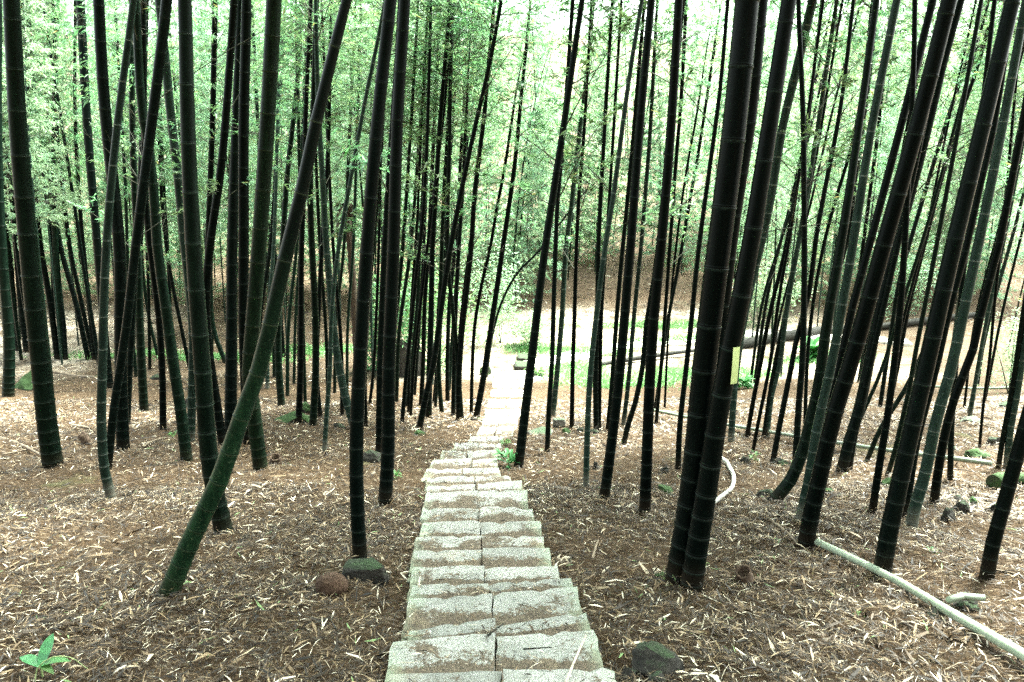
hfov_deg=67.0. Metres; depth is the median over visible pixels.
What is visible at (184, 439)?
bamboo
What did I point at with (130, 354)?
bamboo
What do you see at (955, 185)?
bamboo
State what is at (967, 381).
bamboo
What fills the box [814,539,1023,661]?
bamboo pole
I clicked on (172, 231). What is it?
bamboo
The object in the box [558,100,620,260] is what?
bamboo
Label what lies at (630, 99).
bamboo
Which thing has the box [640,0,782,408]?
bamboo
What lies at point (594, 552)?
stick
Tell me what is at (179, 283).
bamboo
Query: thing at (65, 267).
bamboo
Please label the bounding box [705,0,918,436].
bamboo
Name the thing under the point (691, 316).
bamboo
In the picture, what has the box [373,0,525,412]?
bamboo
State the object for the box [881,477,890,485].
rock
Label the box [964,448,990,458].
rock
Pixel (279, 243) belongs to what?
bamboo
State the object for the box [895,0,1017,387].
bamboo
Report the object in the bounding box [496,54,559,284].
bamboo
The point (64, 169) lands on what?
bamboo
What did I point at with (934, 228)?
bamboo
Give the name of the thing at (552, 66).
bamboo
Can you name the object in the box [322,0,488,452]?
bamboo
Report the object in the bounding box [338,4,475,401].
bamboo
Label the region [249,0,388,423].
bamboo
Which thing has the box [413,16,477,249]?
bamboo
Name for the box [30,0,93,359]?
bamboo
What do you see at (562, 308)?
bamboo
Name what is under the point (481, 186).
bamboo
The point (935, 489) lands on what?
bamboo
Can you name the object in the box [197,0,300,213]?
bamboo
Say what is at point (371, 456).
rock
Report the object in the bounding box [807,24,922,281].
bamboo
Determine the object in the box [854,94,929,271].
bamboo
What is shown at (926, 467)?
bamboo
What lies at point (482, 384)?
bamboo
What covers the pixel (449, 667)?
stone stairway
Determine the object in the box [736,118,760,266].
bamboo
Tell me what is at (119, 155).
bamboo
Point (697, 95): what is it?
bamboo
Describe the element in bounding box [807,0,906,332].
bamboo
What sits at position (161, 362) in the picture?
bamboo
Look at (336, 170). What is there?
bamboo
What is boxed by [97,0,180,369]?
bamboo
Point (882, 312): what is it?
bamboo
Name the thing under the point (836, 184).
bamboo
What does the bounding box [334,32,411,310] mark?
bamboo
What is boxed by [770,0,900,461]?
bamboo
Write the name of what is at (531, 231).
bamboo
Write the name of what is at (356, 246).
bamboo
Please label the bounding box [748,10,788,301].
bamboo
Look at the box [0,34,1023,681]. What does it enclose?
ground
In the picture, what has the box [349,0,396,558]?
bamboo
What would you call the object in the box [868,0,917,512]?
bamboo
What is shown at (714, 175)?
bamboo
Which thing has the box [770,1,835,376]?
bamboo
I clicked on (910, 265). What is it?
shrub
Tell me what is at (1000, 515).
bamboo
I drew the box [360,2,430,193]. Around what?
bamboo
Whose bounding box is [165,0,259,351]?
bamboo
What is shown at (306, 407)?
rock
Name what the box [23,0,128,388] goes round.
bamboo
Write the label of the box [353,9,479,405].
bamboo
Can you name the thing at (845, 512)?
stick
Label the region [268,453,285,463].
bamboo stump
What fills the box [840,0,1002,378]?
bamboo
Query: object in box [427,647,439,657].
stick
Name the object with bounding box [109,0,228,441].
bamboo
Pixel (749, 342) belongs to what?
fallen log
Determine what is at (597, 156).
bamboo
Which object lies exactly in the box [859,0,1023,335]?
bamboo
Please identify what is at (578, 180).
bamboo
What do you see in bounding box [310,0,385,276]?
bamboo
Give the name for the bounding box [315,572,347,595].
stone
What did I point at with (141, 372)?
bamboo
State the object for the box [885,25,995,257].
bamboo
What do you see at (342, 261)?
bamboo
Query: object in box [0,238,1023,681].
leaf litter
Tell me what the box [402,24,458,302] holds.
bamboo
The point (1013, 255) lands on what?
bamboo
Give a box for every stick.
[0,436,40,455]
[1,446,38,455]
[53,370,95,377]
[54,515,102,523]
[70,424,90,427]
[141,437,163,448]
[286,569,314,588]
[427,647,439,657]
[486,623,503,636]
[523,647,551,649]
[565,635,586,681]
[591,539,598,559]
[769,518,798,545]
[824,504,868,516]
[959,416,1000,429]
[996,569,1023,576]
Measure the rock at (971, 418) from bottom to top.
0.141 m
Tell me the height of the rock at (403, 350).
1.732 m
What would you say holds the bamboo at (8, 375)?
on the ground at (500, 364)
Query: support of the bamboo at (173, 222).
on the ground at (500, 364)
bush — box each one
[534,366,548,377]
[738,373,754,388]
[796,336,828,358]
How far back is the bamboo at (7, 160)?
19.55 m
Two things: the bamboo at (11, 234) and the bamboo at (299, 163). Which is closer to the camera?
the bamboo at (299, 163)
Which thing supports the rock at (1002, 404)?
on the ground at (500, 364)
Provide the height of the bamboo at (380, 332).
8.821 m
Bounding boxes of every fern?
[492,447,519,467]
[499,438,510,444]
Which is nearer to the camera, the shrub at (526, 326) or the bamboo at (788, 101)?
the bamboo at (788, 101)
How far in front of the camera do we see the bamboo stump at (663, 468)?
8.03 m
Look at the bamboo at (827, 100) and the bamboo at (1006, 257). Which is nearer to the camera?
the bamboo at (1006, 257)
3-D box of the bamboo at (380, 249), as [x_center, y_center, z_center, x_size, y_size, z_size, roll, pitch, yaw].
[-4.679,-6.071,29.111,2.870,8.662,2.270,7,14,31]
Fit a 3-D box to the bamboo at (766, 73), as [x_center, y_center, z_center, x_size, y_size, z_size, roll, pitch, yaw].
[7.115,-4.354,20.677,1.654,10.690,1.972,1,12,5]
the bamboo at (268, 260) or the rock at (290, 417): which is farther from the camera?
the bamboo at (268, 260)
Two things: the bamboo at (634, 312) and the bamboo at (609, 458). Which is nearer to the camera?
the bamboo at (609, 458)
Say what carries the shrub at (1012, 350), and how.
on the ground at (500, 364)
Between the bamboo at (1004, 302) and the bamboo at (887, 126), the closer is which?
the bamboo at (1004, 302)
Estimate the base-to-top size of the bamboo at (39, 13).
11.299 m
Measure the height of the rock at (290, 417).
0.312 m
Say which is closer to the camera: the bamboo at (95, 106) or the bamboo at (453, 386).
the bamboo at (453, 386)
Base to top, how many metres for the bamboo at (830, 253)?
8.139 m
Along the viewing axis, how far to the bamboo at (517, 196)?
12.30 m
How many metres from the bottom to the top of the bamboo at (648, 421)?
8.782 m
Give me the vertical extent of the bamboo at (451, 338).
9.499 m
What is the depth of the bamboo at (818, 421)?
5.41 m
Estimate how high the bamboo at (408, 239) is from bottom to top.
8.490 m
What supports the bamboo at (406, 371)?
on the ground at (500, 364)
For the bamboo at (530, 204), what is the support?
on the ground at (500, 364)
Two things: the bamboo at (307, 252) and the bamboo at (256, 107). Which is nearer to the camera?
the bamboo at (256, 107)
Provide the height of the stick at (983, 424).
0.353 m
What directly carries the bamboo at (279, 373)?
on the ground at (500, 364)
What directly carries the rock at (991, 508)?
on the ground at (500, 364)
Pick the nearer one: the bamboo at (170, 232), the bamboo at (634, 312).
the bamboo at (634, 312)
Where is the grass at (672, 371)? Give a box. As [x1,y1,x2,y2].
[15,316,901,391]
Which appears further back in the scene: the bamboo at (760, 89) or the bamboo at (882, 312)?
the bamboo at (760, 89)
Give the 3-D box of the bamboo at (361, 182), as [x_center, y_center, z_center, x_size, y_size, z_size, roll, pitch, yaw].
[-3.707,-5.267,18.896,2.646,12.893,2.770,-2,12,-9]
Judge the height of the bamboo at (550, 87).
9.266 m
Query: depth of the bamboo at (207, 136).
26.49 m
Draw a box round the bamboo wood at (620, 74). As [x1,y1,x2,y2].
[3,0,1023,233]
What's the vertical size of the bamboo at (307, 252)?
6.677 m
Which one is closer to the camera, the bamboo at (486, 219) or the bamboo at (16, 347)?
the bamboo at (16, 347)
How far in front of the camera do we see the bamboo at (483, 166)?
29.41 m
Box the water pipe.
[715,456,735,503]
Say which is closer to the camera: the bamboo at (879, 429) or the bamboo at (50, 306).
the bamboo at (879, 429)
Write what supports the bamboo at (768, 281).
on the ground at (500, 364)
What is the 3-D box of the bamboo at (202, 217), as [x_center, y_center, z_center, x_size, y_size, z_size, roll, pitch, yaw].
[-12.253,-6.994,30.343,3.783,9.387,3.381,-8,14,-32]
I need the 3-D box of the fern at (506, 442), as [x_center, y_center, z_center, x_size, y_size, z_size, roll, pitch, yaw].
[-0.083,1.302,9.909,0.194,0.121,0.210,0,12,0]
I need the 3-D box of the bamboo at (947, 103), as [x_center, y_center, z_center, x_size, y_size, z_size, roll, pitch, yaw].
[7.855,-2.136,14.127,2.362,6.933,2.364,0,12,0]
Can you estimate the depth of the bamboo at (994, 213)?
28.59 m
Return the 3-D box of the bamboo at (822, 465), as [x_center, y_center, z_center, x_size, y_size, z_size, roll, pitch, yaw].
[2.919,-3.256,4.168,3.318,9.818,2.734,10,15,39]
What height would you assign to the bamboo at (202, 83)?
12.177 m
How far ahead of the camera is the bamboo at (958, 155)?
25.81 m
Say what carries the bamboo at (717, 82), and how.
on the ground at (500, 364)
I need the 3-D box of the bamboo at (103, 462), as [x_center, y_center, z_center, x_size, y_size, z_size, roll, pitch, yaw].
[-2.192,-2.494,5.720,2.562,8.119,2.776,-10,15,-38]
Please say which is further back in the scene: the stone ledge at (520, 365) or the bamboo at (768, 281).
the stone ledge at (520, 365)
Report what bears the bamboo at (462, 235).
on the ground at (500, 364)
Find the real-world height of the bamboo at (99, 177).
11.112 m
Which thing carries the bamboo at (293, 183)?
on the ground at (500, 364)
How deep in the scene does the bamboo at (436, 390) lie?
13.81 m
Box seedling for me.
[19,633,86,681]
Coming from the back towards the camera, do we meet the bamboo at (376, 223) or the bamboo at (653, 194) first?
the bamboo at (653, 194)
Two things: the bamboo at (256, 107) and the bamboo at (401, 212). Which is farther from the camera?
the bamboo at (401, 212)
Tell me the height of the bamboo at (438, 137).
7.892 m
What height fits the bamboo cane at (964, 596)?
0.060 m
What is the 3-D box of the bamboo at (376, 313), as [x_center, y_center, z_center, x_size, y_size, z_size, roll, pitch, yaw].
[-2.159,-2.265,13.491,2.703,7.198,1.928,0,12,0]
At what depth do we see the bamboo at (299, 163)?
12.90 m
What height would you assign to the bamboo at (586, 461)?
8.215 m
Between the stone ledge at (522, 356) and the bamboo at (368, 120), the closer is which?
the bamboo at (368, 120)
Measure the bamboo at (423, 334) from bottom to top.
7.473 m
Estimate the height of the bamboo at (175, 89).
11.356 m
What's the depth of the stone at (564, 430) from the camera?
11.05 m
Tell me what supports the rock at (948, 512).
on the ground at (500, 364)
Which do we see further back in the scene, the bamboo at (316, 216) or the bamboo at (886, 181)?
the bamboo at (316, 216)
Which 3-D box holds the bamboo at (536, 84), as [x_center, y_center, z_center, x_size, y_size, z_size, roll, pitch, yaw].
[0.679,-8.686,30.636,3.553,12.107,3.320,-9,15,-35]
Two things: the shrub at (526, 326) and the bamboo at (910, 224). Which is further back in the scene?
the bamboo at (910, 224)
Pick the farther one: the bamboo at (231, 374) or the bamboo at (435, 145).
the bamboo at (435, 145)
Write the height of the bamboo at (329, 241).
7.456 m
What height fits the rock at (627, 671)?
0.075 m
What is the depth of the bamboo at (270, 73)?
7.89 m
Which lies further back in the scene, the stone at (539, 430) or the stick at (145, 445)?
the stone at (539, 430)
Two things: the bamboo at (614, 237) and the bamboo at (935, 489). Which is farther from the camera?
the bamboo at (614, 237)
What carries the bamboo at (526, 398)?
on the ground at (500, 364)
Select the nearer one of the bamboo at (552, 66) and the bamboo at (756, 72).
the bamboo at (756, 72)
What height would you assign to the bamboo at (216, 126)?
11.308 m
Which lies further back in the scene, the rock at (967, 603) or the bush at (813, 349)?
the bush at (813, 349)
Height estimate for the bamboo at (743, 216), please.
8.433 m
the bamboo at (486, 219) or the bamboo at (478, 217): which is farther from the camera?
the bamboo at (486, 219)
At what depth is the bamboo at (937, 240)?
7.36 m
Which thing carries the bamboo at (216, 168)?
on the ground at (500, 364)
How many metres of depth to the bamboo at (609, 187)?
10.37 m
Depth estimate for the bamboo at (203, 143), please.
19.01 m
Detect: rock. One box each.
[15,370,32,390]
[77,431,96,444]
[150,373,158,379]
[275,411,309,422]
[302,401,309,412]
[333,423,344,427]
[363,450,380,462]
[396,339,420,376]
[414,430,425,435]
[479,367,490,374]
[590,429,599,433]
[621,667,636,681]
[632,641,683,677]
[648,670,666,681]
[740,456,750,462]
[754,489,772,498]
[772,458,790,465]
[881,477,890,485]
[927,606,943,619]
[941,507,955,520]
[950,600,980,611]
[951,500,969,513]
[953,495,962,500]
[960,416,979,421]
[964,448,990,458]
[968,496,979,504]
[983,503,1011,512]
[986,436,999,444]
[997,401,1006,406]
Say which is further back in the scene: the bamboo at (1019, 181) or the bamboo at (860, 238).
the bamboo at (860, 238)
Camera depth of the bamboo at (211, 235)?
9.20 m
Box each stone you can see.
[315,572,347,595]
[341,557,389,584]
[527,427,552,434]
[553,418,565,427]
[562,428,570,433]
[658,484,672,493]
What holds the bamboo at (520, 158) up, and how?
on the ground at (500, 364)
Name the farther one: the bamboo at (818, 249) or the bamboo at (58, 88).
the bamboo at (818, 249)
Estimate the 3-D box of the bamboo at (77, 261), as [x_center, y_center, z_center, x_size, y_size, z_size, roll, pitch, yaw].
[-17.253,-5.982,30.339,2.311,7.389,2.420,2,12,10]
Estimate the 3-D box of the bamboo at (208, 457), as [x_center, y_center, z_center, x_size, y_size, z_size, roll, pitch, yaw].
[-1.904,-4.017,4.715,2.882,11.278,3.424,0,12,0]
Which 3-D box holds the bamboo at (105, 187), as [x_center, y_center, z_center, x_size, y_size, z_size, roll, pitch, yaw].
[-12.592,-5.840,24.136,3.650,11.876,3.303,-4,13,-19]
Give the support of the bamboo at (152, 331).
on the ground at (500, 364)
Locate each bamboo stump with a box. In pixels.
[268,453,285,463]
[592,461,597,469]
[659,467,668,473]
[731,564,762,584]
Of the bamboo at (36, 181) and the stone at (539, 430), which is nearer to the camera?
the stone at (539, 430)
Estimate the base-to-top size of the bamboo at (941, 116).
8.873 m
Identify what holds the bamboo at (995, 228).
on the ground at (500, 364)
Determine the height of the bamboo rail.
0.898 m
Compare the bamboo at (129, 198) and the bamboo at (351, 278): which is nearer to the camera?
the bamboo at (351, 278)
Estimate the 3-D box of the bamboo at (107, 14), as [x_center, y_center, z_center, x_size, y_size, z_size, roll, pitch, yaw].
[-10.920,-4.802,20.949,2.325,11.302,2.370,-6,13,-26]
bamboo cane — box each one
[935,386,1008,389]
[946,592,985,602]
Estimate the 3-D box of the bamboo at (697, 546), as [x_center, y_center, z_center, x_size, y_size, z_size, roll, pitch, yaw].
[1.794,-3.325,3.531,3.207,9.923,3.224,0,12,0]
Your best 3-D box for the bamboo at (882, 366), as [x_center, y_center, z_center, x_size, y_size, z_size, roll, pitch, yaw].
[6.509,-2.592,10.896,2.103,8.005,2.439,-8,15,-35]
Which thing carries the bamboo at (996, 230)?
on the ground at (500, 364)
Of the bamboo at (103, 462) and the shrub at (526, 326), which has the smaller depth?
the bamboo at (103, 462)
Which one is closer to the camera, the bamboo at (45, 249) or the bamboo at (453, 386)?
the bamboo at (453, 386)
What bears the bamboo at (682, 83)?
on the ground at (500, 364)
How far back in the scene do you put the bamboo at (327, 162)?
11.93 m
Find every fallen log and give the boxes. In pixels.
[602,349,693,365]
[743,325,843,347]
[882,312,974,328]
[986,472,1023,488]
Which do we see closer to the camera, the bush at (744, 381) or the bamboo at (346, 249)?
the bush at (744, 381)
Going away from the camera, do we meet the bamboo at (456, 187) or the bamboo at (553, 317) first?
the bamboo at (553, 317)
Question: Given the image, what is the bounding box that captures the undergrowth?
[12,178,1023,277]
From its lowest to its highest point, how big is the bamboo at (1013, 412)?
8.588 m
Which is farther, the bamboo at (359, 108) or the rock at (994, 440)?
the bamboo at (359, 108)
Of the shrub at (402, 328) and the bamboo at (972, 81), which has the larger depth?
the shrub at (402, 328)
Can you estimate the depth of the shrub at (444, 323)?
21.03 m
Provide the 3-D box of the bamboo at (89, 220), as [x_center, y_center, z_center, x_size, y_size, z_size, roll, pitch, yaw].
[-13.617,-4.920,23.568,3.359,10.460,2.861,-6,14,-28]
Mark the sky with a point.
(176, 1)
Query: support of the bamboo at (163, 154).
on the ground at (500, 364)
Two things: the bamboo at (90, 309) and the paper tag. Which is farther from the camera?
the bamboo at (90, 309)
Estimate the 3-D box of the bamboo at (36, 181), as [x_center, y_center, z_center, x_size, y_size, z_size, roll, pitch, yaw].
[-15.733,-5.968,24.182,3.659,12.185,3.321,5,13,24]
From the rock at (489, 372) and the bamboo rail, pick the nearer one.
the bamboo rail
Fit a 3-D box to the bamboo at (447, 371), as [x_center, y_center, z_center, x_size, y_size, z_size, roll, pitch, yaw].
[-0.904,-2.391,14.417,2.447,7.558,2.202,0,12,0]
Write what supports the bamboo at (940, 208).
on the ground at (500, 364)
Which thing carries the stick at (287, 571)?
on the ground at (500, 364)
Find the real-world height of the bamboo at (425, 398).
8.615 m
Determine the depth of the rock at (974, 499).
6.75 m
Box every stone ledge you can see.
[514,361,526,369]
[517,353,527,360]
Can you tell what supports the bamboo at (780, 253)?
on the ground at (500, 364)
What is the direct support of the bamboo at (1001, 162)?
on the ground at (500, 364)
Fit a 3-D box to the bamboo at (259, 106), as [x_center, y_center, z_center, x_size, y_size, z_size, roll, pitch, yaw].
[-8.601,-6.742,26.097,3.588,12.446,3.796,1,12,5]
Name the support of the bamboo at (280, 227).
on the ground at (500, 364)
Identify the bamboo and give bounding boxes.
[0,0,15,396]
[2,0,72,359]
[2,0,74,219]
[2,0,97,374]
[2,0,111,364]
[2,16,50,176]
[2,27,38,359]
[2,43,50,352]
[2,44,37,350]
[2,48,53,321]
[2,111,17,242]
[3,0,63,468]
[4,0,90,359]
[4,2,71,338]
[5,0,85,353]
[5,8,119,345]
[6,7,87,331]
[7,94,47,274]
[8,88,84,359]
[11,173,67,299]
[22,0,103,362]
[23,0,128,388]
[24,0,100,358]
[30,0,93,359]
[38,125,102,294]
[40,0,113,360]
[41,148,88,289]
[46,0,229,421]
[46,163,110,297]
[58,0,198,410]
[59,0,167,282]
[59,0,311,469]
[60,0,147,231]
[61,121,102,276]
[62,1,130,206]
[66,7,163,208]
[67,103,150,296]
[69,0,179,376]
[75,0,227,429]
[81,0,170,238]
[83,91,143,261]
[85,44,156,234]
[93,0,129,450]
[94,76,171,358]
[95,35,201,231]
[96,0,136,499]
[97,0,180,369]
[102,1,180,336]
[102,60,198,258]
[102,110,182,298]
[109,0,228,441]
[120,0,192,461]
[121,44,181,219]
[123,0,197,308]
[124,60,201,366]
[128,0,295,268]
[136,0,226,261]
[144,135,203,282]
[144,160,180,279]
[155,0,351,596]
[155,2,221,256]
[156,0,305,445]
[158,78,226,266]
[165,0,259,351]
[165,0,279,273]
[165,11,227,248]
[165,26,227,225]
[165,174,222,297]
[167,0,273,231]
[175,174,225,303]
[176,0,377,425]
[177,0,251,362]
[178,0,234,533]
[178,1,252,322]
[195,1,259,265]
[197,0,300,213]
[201,80,253,286]
[201,127,279,291]
[204,0,300,376]
[215,53,306,270]
[216,5,293,356]
[216,11,310,170]
[221,7,309,330]
[224,0,240,432]
[231,0,322,388]
[238,0,282,444]
[241,0,281,471]
[249,0,356,395]
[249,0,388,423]
[249,2,373,361]
[249,8,296,204]
[249,9,317,338]
[249,11,291,356]
[249,131,295,268]
[249,139,309,305]
[250,0,359,406]
[250,0,373,408]
[250,53,306,310]
[250,120,315,285]
[251,0,362,402]
[255,0,393,414]
[257,0,390,417]
[259,0,379,425]
[274,1,344,383]
[276,29,344,254]
[286,0,391,392]
[290,0,418,388]
[291,171,334,277]
[293,50,365,310]
[293,143,357,290]
[296,103,344,278]
[303,1,410,390]
[305,150,355,281]
[306,0,501,425]
[309,1,366,281]
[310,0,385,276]
[312,0,408,377]
[315,52,383,224]
[320,3,427,249]
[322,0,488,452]
[329,142,380,290]
[331,0,405,451]
[331,0,444,355]
[331,0,461,403]
[332,0,415,193]
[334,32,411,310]
[337,0,473,334]
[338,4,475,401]
[341,0,454,266]
[341,152,383,288]
[343,0,513,411]
[344,164,406,305]
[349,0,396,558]
[352,0,509,416]
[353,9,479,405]
[355,159,415,268]
[357,60,428,251]
[360,0,524,418]
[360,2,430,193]
[363,14,440,268]
[365,0,472,336]
[366,4,491,384]
[367,0,474,422]
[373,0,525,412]
[376,8,483,394]
[378,0,409,505]
[382,1,524,321]
[385,2,497,405]
[389,0,522,419]
[389,0,532,415]
[390,4,517,407]
[400,116,471,280]
[401,0,522,400]
[401,0,531,389]
[402,0,597,429]
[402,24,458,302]
[410,0,555,420]
[411,0,600,417]
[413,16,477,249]
[415,0,543,402]
[420,135,482,283]
[427,48,484,223]
[428,10,580,412]
[436,3,522,244]
[440,0,535,338]
[450,38,518,241]
[454,68,519,302]
[463,0,720,467]
[463,110,518,278]
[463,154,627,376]
[478,0,659,416]
[481,28,574,303]
[491,48,559,304]
[493,0,656,452]
[496,2,589,229]
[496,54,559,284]
[499,8,575,260]
[499,28,569,239]
[502,121,558,268]
[510,0,701,430]
[511,124,561,252]
[515,0,670,427]
[530,8,629,279]
[537,29,615,230]
[541,90,590,263]
[547,0,694,429]
[547,104,597,257]
[554,20,616,212]
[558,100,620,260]
[560,0,733,426]
[574,87,625,271]
[574,107,621,257]
[577,0,731,430]
[582,0,794,443]
[583,0,643,487]
[587,0,732,423]
[587,1,700,235]
[590,40,661,233]
[590,127,654,252]
[599,0,654,498]
[601,0,872,469]
[614,66,692,261]
[619,4,714,244]
[639,0,682,512]
[639,99,677,248]
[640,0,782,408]
[642,0,770,407]
[648,59,714,274]
[663,0,886,442]
[665,0,759,584]
[667,46,766,257]
[680,0,796,592]
[684,11,753,209]
[704,129,757,258]
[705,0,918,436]
[707,2,794,227]
[708,0,901,460]
[712,0,907,436]
[716,0,767,368]
[733,153,772,280]
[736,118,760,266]
[737,2,860,382]
[738,0,910,397]
[739,34,828,308]
[742,2,796,336]
[744,0,936,437]
[747,23,797,295]
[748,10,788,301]
[750,0,885,385]
[750,1,807,346]
[751,0,911,452]
[754,0,979,427]
[759,125,828,298]
[761,145,816,292]
[766,0,879,502]
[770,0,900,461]
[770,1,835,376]
[781,112,1019,470]
[783,0,952,424]
[784,0,935,325]
[791,32,872,214]
[792,81,868,279]
[794,0,900,521]
[797,0,956,549]
[798,127,872,300]
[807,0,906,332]
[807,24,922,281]
[810,1,865,326]
[814,0,1019,406]
[817,0,876,284]
[823,0,936,422]
[825,29,883,305]
[834,105,931,277]
[835,0,1023,471]
[837,0,920,296]
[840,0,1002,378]
[850,0,985,209]
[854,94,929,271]
[856,148,934,304]
[857,0,946,381]
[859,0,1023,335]
[860,2,934,282]
[863,0,1020,416]
[863,1,927,220]
[864,23,1023,461]
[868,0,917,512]
[872,0,1020,574]
[872,129,937,274]
[878,24,1018,249]
[882,28,949,270]
[885,0,983,475]
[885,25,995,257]
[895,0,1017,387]
[895,23,1023,467]
[902,48,1009,517]
[905,0,1023,528]
[908,153,961,298]
[909,23,1023,261]
[911,81,976,248]
[912,78,980,266]
[921,3,1022,207]
[923,97,996,303]
[923,97,1023,255]
[924,1,1023,262]
[929,93,1023,503]
[930,14,1023,406]
[930,17,1023,447]
[930,54,982,215]
[932,7,1023,335]
[937,0,1023,467]
[939,131,1012,294]
[940,6,1023,270]
[940,55,1023,399]
[947,0,996,479]
[952,39,1023,412]
[965,0,1023,415]
[966,108,1023,301]
[967,137,1017,274]
[977,19,1023,384]
[979,50,1023,320]
[979,405,1023,579]
[1008,177,1023,346]
[1011,169,1023,361]
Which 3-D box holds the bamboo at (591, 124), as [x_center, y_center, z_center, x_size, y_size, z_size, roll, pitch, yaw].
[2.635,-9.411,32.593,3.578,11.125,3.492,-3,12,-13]
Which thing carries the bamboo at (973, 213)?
on the ground at (500, 364)
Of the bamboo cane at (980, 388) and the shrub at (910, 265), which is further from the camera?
the shrub at (910, 265)
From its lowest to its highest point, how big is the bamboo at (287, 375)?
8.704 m
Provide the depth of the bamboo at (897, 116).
19.72 m
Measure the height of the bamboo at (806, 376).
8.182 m
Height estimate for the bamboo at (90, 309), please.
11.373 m
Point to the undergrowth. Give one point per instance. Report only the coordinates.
(706, 238)
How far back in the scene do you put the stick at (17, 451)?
9.27 m
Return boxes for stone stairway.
[385,373,616,681]
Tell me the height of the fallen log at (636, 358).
0.206 m
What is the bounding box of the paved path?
[511,329,912,368]
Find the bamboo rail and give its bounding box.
[654,409,991,465]
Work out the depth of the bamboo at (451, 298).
11.62 m
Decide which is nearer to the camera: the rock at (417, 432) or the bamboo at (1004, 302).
the rock at (417, 432)
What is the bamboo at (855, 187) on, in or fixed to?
on the ground at (500, 364)
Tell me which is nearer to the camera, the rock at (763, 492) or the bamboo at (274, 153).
the rock at (763, 492)
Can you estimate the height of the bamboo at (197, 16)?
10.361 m
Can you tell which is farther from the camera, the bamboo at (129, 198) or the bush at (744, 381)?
the bamboo at (129, 198)
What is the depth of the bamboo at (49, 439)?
7.72 m
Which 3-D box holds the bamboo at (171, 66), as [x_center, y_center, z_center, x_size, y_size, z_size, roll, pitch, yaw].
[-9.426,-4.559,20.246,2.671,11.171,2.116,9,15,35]
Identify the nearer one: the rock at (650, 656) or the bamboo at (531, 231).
the rock at (650, 656)
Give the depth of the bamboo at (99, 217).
30.21 m
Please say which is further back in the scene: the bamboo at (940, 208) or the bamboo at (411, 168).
the bamboo at (940, 208)
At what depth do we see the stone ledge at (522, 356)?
22.76 m
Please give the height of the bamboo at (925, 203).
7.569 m
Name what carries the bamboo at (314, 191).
on the ground at (500, 364)
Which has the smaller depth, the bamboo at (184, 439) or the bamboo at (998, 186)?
the bamboo at (184, 439)
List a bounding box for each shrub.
[349,262,427,370]
[350,231,524,374]
[457,226,530,348]
[480,303,571,350]
[732,254,817,325]
[852,233,941,318]
[971,296,1023,392]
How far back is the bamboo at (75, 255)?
28.32 m
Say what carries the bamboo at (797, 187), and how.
on the ground at (500, 364)
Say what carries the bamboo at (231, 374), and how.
on the ground at (500, 364)
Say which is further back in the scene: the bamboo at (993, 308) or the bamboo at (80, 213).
the bamboo at (80, 213)
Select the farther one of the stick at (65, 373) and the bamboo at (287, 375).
the stick at (65, 373)
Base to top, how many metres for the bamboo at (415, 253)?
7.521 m
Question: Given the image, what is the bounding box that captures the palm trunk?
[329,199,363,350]
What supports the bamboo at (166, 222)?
on the ground at (500, 364)
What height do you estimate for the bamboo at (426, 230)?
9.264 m
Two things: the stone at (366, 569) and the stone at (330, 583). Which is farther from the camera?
the stone at (366, 569)
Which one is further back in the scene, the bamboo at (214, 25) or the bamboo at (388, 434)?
the bamboo at (214, 25)
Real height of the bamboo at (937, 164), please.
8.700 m
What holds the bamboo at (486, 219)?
on the ground at (500, 364)
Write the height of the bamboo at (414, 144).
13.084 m
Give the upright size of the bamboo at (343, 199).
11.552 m
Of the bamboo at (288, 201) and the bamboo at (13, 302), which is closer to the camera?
the bamboo at (13, 302)
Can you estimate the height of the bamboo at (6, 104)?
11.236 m
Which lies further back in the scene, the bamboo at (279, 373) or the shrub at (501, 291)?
the shrub at (501, 291)
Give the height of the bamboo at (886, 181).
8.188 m
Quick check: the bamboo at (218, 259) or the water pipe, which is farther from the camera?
the bamboo at (218, 259)
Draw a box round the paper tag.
[730,347,739,383]
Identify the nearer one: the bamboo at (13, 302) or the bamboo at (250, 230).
the bamboo at (13, 302)
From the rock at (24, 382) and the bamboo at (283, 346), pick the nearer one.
the rock at (24, 382)
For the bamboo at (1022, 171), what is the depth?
20.68 m
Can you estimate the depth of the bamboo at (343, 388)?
10.74 m
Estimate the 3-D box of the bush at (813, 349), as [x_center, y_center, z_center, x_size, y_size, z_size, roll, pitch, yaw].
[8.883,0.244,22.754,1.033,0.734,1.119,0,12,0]
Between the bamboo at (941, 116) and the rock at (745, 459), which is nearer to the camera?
the rock at (745, 459)
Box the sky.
[33,0,988,40]
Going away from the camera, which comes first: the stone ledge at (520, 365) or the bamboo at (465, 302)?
the bamboo at (465, 302)
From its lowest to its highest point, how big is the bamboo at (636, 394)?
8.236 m
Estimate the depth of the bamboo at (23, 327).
23.58 m
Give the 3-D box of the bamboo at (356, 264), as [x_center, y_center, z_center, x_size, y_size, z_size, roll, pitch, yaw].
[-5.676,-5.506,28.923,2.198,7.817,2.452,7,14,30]
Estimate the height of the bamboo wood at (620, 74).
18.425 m
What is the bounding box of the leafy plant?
[394,469,401,477]
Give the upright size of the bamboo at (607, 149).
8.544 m
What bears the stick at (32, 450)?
on the ground at (500, 364)
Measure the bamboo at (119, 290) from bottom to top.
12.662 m
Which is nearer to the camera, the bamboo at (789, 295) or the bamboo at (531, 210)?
the bamboo at (789, 295)
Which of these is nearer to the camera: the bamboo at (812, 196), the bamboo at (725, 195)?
the bamboo at (725, 195)
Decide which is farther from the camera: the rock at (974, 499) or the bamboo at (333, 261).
the bamboo at (333, 261)
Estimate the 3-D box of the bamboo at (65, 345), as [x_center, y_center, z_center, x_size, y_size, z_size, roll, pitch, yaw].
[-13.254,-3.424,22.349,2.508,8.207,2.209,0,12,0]

